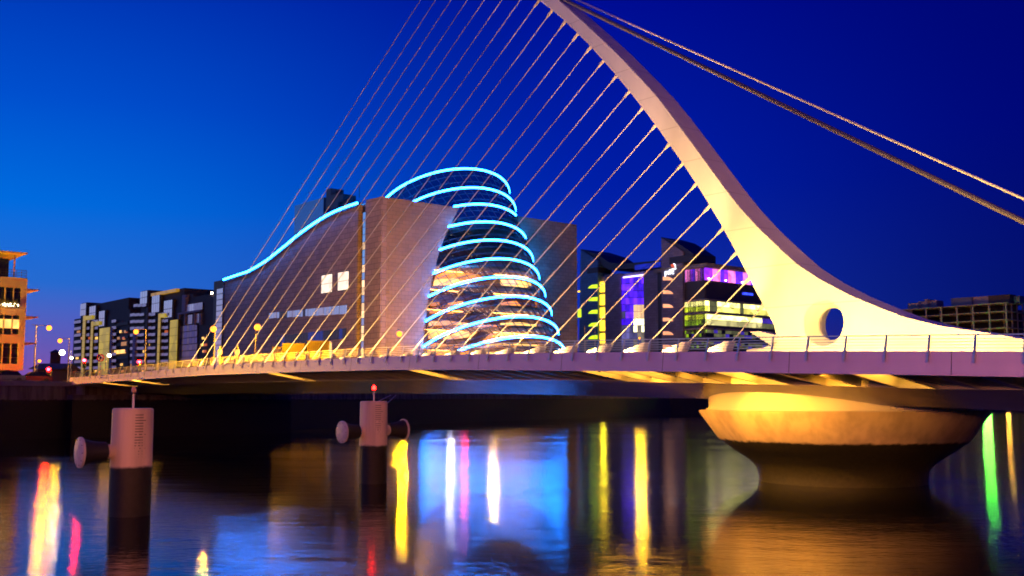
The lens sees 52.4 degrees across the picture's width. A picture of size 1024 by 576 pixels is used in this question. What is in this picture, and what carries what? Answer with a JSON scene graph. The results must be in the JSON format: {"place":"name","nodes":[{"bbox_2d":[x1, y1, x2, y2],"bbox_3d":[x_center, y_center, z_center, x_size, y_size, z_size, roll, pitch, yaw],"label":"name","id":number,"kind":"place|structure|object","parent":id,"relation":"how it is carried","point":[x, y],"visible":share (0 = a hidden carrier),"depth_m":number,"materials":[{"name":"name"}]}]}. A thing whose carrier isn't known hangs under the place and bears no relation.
{"place":"outdoors","nodes":[
{"label":"outdoors","id":0,"kind":"place"},
{"bbox_2d":[29,363,80,380],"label":"long shed","id":1,"kind":"structure","parent":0,"point":[58,371],"depth_m":301.75,"materials":[{"name":"brick"}]},
{"bbox_2d":[50,349,60,362],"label":"brick tower","id":2,"kind":"structure","parent":0,"point":[55,356],"depth_m":328.43,"materials":[{"name":"brick"}]},
{"bbox_2d":[0,410,1023,575],"bbox_3d":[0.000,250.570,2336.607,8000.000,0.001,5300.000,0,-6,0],"label":"river water","id":3,"kind":"structure","parent":0,"point":[673,495],"depth_m":45.28,"materials":[{"name":"blue liquid"}]},
{"bbox_2d":[74,386,153,517],"bbox_3d":[-16.517,8.774,43.123,3.039,9.366,1.702,5,-8,-40],"label":"mooring dolphin","id":4,"kind":"object","parent":3,"relation":"in","point":[128,451],"visible":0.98,"depth_m":42.99,"materials":[{"name":"paint"}]},
{"bbox_2d":[336,385,409,483],"bbox_3d":[-7.992,10.403,59.758,4.303,9.603,1.627,5,-8,-40],"label":"mooring dolphin","id":5,"kind":"object","parent":3,"relation":"in","point":[373,431],"visible":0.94,"depth_m":59.27,"materials":[{"name":"paint"}]},
{"bbox_2d":[0,0,1023,374],"label":"sky","id":6,"kind":"structure","parent":0,"point":[160,145],"materials":[{"name":"blue"}]},
{"label":"ground","id":7,"kind":"structure","parent":0,"visible":0},
{"bbox_2d":[0,371,25,380],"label":"parked car","id":8,"kind":"object","parent":7,"relation":"on","point":[12,375],"visible":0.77,"depth_m":127.33,"materials":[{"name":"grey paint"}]},
{"bbox_2d":[0,250,39,371],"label":"corner office","id":9,"kind":"structure","parent":7,"relation":"on","point":[12,332],"depth_m":139.45,"materials":[{"name":"stone"}]},
{"bbox_2d":[0,291,3,300],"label":"window pane","id":10,"kind":"structure","parent":9,"relation":"in","point":[1,292],"depth_m":138.80,"materials":[{"name":"black glass"}]},
{"bbox_2d":[0,298,5,306],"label":"balcony plant","id":11,"kind":"object","parent":9,"relation":"on","point":[1,303],"visible":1,"depth_m":138.09,"materials":[{"name":"white plant"}]},
{"bbox_2d":[2,358,8,362],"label":"window pane","id":12,"kind":"structure","parent":9,"relation":"in","point":[5,360],"depth_m":138.43,"materials":[{"name":"black glass"}]},
{"bbox_2d":[3,348,9,356],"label":"window pane","id":13,"kind":"structure","parent":9,"relation":"in","point":[6,351],"depth_m":138.60,"materials":[{"name":"black glass"}]},
{"bbox_2d":[4,329,10,333],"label":"window pane","id":14,"kind":"structure","parent":9,"relation":"in","point":[6,331],"depth_m":138.87,"materials":[{"name":"black glass"}]},
{"bbox_2d":[4,319,10,327],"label":"window pane","id":15,"kind":"structure","parent":9,"relation":"in","point":[7,322],"depth_m":138.96,"materials":[{"name":"yellow glass"}]},
{"bbox_2d":[6,292,12,300],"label":"window pane","id":16,"kind":"structure","parent":9,"relation":"in","point":[9,295],"depth_m":139.38,"materials":[{"name":"black glass"}]},
{"bbox_2d":[8,299,15,307],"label":"balcony plant","id":17,"kind":"object","parent":9,"relation":"on","point":[10,303],"visible":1,"depth_m":138.83,"materials":[{"name":"white plant"}]},
{"bbox_2d":[11,358,16,362],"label":"window pane","id":18,"kind":"structure","parent":9,"relation":"in","point":[13,360],"depth_m":139.09,"materials":[{"name":"black glass"}]},
{"bbox_2d":[11,348,17,356],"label":"window pane","id":19,"kind":"structure","parent":9,"relation":"in","point":[14,350],"depth_m":139.21,"materials":[{"name":"black glass"}]},
{"bbox_2d":[12,329,18,333],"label":"window pane","id":20,"kind":"structure","parent":9,"relation":"in","point":[15,331],"depth_m":139.52,"materials":[{"name":"black glass"}]},
{"bbox_2d":[13,319,18,328],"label":"window pane","id":21,"kind":"structure","parent":9,"relation":"in","point":[15,322],"depth_m":139.62,"materials":[{"name":"yellow glass"}]},
{"bbox_2d":[14,292,19,301],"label":"window pane","id":22,"kind":"structure","parent":9,"relation":"in","point":[16,294],"depth_m":140.01,"materials":[{"name":"black glass"}]},
{"bbox_2d":[22,372,52,380],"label":"parked car","id":23,"kind":"object","parent":7,"relation":"on","point":[37,376],"visible":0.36,"depth_m":132.19,"materials":[{"name":"red paint"}]},
{"bbox_2d":[32,324,51,371],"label":"street lamp","id":24,"kind":"object","parent":7,"relation":"on","point":[48,327],"visible":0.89,"depth_m":149.93,"materials":[{"name":"metal"}]},
{"bbox_2d":[47,367,51,375],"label":"traffic light","id":25,"kind":"object","parent":7,"relation":"on","point":[49,371],"visible":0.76,"depth_m":137.50,"materials":[{"name":"metal"}]},
{"bbox_2d":[58,338,69,380],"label":"street lamp","id":26,"kind":"object","parent":7,"relation":"on","point":[59,340],"visible":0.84,"depth_m":184.67,"materials":[{"name":"metal"}]},
{"bbox_2d":[59,349,71,377],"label":"street lamp","id":27,"kind":"object","parent":7,"relation":"on","point":[61,351],"visible":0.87,"depth_m":214.47,"materials":[{"name":"metal"}]},
{"bbox_2d":[82,358,86,376],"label":"traffic light","id":28,"kind":"object","parent":7,"relation":"on","point":[84,363],"visible":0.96,"depth_m":164.59,"materials":[{"name":"metal"}]},
{"bbox_2d":[72,297,140,376],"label":"apartment block","id":29,"kind":"structure","parent":7,"relation":"on","point":[102,328],"depth_m":371.17,"materials":[{"name":"concrete"}]},
{"bbox_2d":[117,321,128,325],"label":"dark window","id":30,"kind":"structure","parent":29,"relation":"in","point":[127,322],"depth_m":358.01,"materials":[{"name":"black glass"}]},
{"bbox_2d":[117,355,128,358],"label":"dark window","id":31,"kind":"structure","parent":29,"relation":"in","point":[126,356],"depth_m":355.71,"materials":[{"name":"black glass"}]},
{"bbox_2d":[105,353,110,374],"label":"street lamp","id":32,"kind":"object","parent":7,"relation":"on","point":[109,355],"visible":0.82,"depth_m":189.52,"materials":[{"name":"metal"}]},
{"bbox_2d":[133,329,146,369],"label":"street lamp","id":33,"kind":"object","parent":7,"relation":"on","point":[135,331],"visible":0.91,"depth_m":167.86,"materials":[{"name":"metal"}]},
{"bbox_2d":[129,288,213,372],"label":"apartment block","id":34,"kind":"structure","parent":7,"relation":"on","point":[158,319],"depth_m":332.94,"materials":[{"name":"concrete"}]},
{"bbox_2d":[178,292,213,367],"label":"apartment block","id":35,"kind":"structure","parent":7,"relation":"on","point":[195,315],"depth_m":310.38,"materials":[{"name":"concrete"}]},
{"bbox_2d":[210,325,215,364],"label":"street lamp","id":36,"kind":"object","parent":7,"relation":"on","point":[213,329],"visible":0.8,"depth_m":161.87,"materials":[{"name":"metal"}]},
{"bbox_2d":[218,346,221,364],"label":"lantern post","id":37,"kind":"object","parent":7,"relation":"on","point":[219,350],"visible":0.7,"depth_m":164.64,"materials":[{"name":"metal"}]},
{"bbox_2d":[235,345,239,363],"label":"lantern post","id":38,"kind":"object","parent":7,"relation":"on","point":[237,351],"visible":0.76,"depth_m":157.63,"materials":[{"name":"metal"}]},
{"bbox_2d":[254,323,260,362],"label":"street lamp","id":39,"kind":"object","parent":7,"relation":"on","point":[257,326],"visible":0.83,"depth_m":159.88,"materials":[{"name":"metal"}]},
{"bbox_2d":[272,347,282,361],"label":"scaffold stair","id":40,"kind":"object","parent":7,"relation":"on","point":[275,353],"visible":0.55,"depth_m":165.89,"materials":[{"name":"yellow metal"}]},
{"bbox_2d":[282,343,306,360],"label":"site container","id":41,"kind":"object","parent":7,"relation":"on","point":[296,347],"visible":0.32,"depth_m":168.85,"materials":[{"name":"metal"}]},
{"bbox_2d":[307,341,331,359],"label":"site container","id":42,"kind":"object","parent":7,"relation":"on","point":[315,345],"visible":0.38,"depth_m":168.89,"materials":[{"name":"metal"}]},
{"bbox_2d":[211,168,577,364],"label":"convention center building","id":43,"kind":"structure","parent":7,"relation":"on","point":[553,320],"depth_m":249.09,"materials":[{"name":"stone"}]},
{"bbox_2d":[277,336,280,345],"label":"window","id":44,"kind":"structure","parent":43,"relation":"in","point":[278,337],"depth_m":266.44,"materials":[{"name":"glass"}]},
{"bbox_2d":[281,335,284,345],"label":"window","id":45,"kind":"structure","parent":43,"relation":"in","point":[283,339],"depth_m":264.95,"materials":[{"name":"blue glass"}]},
{"bbox_2d":[296,334,299,342],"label":"window","id":46,"kind":"structure","parent":43,"relation":"in","point":[298,338],"depth_m":258.78,"materials":[{"name":"glass"}]},
{"bbox_2d":[300,333,303,342],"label":"window","id":47,"kind":"structure","parent":43,"relation":"in","point":[301,334],"depth_m":257.21,"materials":[{"name":"glass"}]},
{"bbox_2d":[304,333,307,342],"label":"window","id":48,"kind":"structure","parent":43,"relation":"in","point":[305,334],"depth_m":255.71,"materials":[{"name":"glass"}]},
{"bbox_2d":[308,332,311,340],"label":"window","id":49,"kind":"structure","parent":43,"relation":"in","point":[309,333],"depth_m":254.24,"materials":[{"name":"blue glass"}]},
{"bbox_2d":[312,332,315,340],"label":"window","id":50,"kind":"structure","parent":43,"relation":"in","point":[314,337],"depth_m":252.70,"materials":[{"name":"blue glass"}]},
{"bbox_2d":[316,331,319,340],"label":"window","id":51,"kind":"structure","parent":43,"relation":"in","point":[317,333],"depth_m":251.28,"materials":[{"name":"blue glass"}]},
{"bbox_2d":[319,331,322,340],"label":"window","id":52,"kind":"structure","parent":43,"relation":"in","point":[321,332],"depth_m":249.97,"materials":[{"name":"blue glass"}]},
{"bbox_2d":[321,284,326,292],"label":"window","id":53,"kind":"structure","parent":43,"relation":"in","point":[323,287],"depth_m":250.42,"materials":[{"name":"white glass"}]},
{"bbox_2d":[321,275,326,283],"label":"window","id":54,"kind":"structure","parent":43,"relation":"in","point":[324,281],"depth_m":250.61,"materials":[{"name":"white glass"}]},
{"bbox_2d":[323,330,326,340],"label":"window","id":55,"kind":"structure","parent":43,"relation":"in","point":[325,332],"depth_m":248.54,"materials":[{"name":"glass"}]},
{"bbox_2d":[321,273,332,293],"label":"window frame","id":56,"kind":"structure","parent":43,"relation":"in","point":[331,273],"depth_m":248.84,"materials":[{"name":"metal"}]},
{"bbox_2d":[326,283,331,292],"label":"window","id":57,"kind":"structure","parent":43,"relation":"in","point":[329,286],"depth_m":248.47,"materials":[{"name":"white glass"}]},
{"bbox_2d":[327,330,330,340],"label":"window","id":58,"kind":"structure","parent":43,"relation":"in","point":[328,331],"depth_m":247.14,"materials":[{"name":"glass"}]},
{"bbox_2d":[327,274,331,282],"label":"window","id":59,"kind":"structure","parent":43,"relation":"in","point":[329,277],"depth_m":248.72,"materials":[{"name":"white glass"}]},
{"bbox_2d":[331,330,334,339],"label":"window","id":60,"kind":"structure","parent":43,"relation":"in","point":[333,334],"depth_m":245.61,"materials":[{"name":"glass"}]},
{"bbox_2d":[335,329,338,339],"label":"window","id":61,"kind":"structure","parent":43,"relation":"in","point":[336,330],"depth_m":244.32,"materials":[{"name":"glass"}]},
{"bbox_2d":[338,281,342,290],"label":"window","id":62,"kind":"structure","parent":43,"relation":"in","point":[340,284],"depth_m":244.50,"materials":[{"name":"white glass"}]},
{"bbox_2d":[338,272,342,280],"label":"window","id":63,"kind":"structure","parent":43,"relation":"in","point":[339,274],"depth_m":244.80,"materials":[{"name":"white glass"}]},
{"bbox_2d":[339,329,342,338],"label":"window","id":64,"kind":"structure","parent":43,"relation":"in","point":[340,330],"depth_m":242.90,"materials":[{"name":"blue glass"}]},
{"bbox_2d":[343,328,346,338],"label":"window","id":65,"kind":"structure","parent":43,"relation":"in","point":[344,329],"depth_m":241.65,"materials":[{"name":"glass"}]},
{"bbox_2d":[343,280,348,289],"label":"window","id":66,"kind":"structure","parent":43,"relation":"in","point":[345,283],"depth_m":242.72,"materials":[{"name":"white glass"}]},
{"bbox_2d":[343,271,348,280],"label":"window","id":67,"kind":"structure","parent":43,"relation":"in","point":[346,274],"depth_m":242.84,"materials":[{"name":"white glass"}]},
{"bbox_2d":[397,330,401,355],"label":"street lamp","id":68,"kind":"object","parent":7,"relation":"on","point":[399,333],"visible":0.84,"depth_m":191.84,"materials":[{"name":"metal"}]},
{"bbox_2d":[0,380,985,439],"bbox_3d":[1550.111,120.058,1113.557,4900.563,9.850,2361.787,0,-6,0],"label":"quay wall","id":69,"kind":"structure","parent":7,"relation":"on","point":[32,409],"depth_m":187.92,"materials":[{"name":"stone"}]},
{"bbox_2d":[578,237,826,351],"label":"office building","id":70,"kind":"structure","parent":7,"relation":"on","point":[733,316],"depth_m":324.84,"materials":[{"name":"black glass"}]},
{"bbox_2d":[588,297,597,300],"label":"half moon window","id":71,"kind":"structure","parent":70,"relation":"in","point":[593,298],"depth_m":347.34,"materials":[{"name":"yellow glass"}]},
{"bbox_2d":[588,310,597,313],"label":"half moon window","id":72,"kind":"structure","parent":70,"relation":"in","point":[592,311],"depth_m":347.00,"materials":[{"name":"yellow glass"}]},
{"bbox_2d":[588,335,597,338],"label":"half moon window","id":73,"kind":"structure","parent":70,"relation":"in","point":[594,336],"depth_m":346.03,"materials":[{"name":"yellow glass"}]},
{"bbox_2d":[600,281,604,291],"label":"slot window","id":74,"kind":"structure","parent":70,"relation":"in","point":[602,289],"depth_m":345.86,"materials":[{"name":"yellow glass"}]},
{"bbox_2d":[600,294,604,304],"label":"slot window","id":75,"kind":"structure","parent":70,"relation":"in","point":[602,297],"depth_m":345.48,"materials":[{"name":"yellow glass"}]},
{"bbox_2d":[600,307,604,317],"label":"slot window","id":76,"kind":"structure","parent":70,"relation":"in","point":[602,310],"depth_m":345.14,"materials":[{"name":"yellow glass"}]},
{"bbox_2d":[600,320,604,330],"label":"slot window","id":77,"kind":"structure","parent":70,"relation":"in","point":[602,323],"depth_m":344.64,"materials":[{"name":"yellow glass"}]},
{"bbox_2d":[600,333,604,343],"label":"slot window","id":78,"kind":"structure","parent":70,"relation":"in","point":[602,336],"depth_m":344.30,"materials":[{"name":"yellow glass"}]},
{"bbox_2d":[663,290,672,293],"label":"half moon window","id":79,"kind":"structure","parent":70,"relation":"in","point":[665,291],"depth_m":321.98,"materials":[{"name":"brown glass"}]},
{"bbox_2d":[663,304,672,307],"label":"half moon window","id":80,"kind":"structure","parent":70,"relation":"in","point":[664,305],"depth_m":321.55,"materials":[{"name":"brown glass"}]},
{"bbox_2d":[663,331,672,334],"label":"half moon window","id":81,"kind":"structure","parent":70,"relation":"in","point":[664,332],"depth_m":320.84,"materials":[{"name":"brown glass"}]},
{"bbox_2d":[902,294,1023,336],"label":"frame building","id":82,"kind":"structure","parent":7,"relation":"on","point":[1002,314],"depth_m":438.55,"materials":[{"name":"concrete"}]},
{"bbox_3d":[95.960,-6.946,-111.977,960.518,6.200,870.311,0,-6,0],"label":"near bank quay","id":83,"kind":"structure","parent":0,"visible":0},
{"bbox_2d":[66,0,1023,487],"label":"cable stayed bridge","id":84,"kind":"structure","parent":83,"relation":"on","point":[878,394],"depth_m":62.44,"materials":[{"name":"paint"}]},
{"bbox_2d":[97,354,103,372],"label":"road sign","id":85,"kind":"object","parent":84,"relation":"attached to","point":[100,358],"visible":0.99,"depth_m":127.70,"materials":[{"name":"metal"}]}
]}

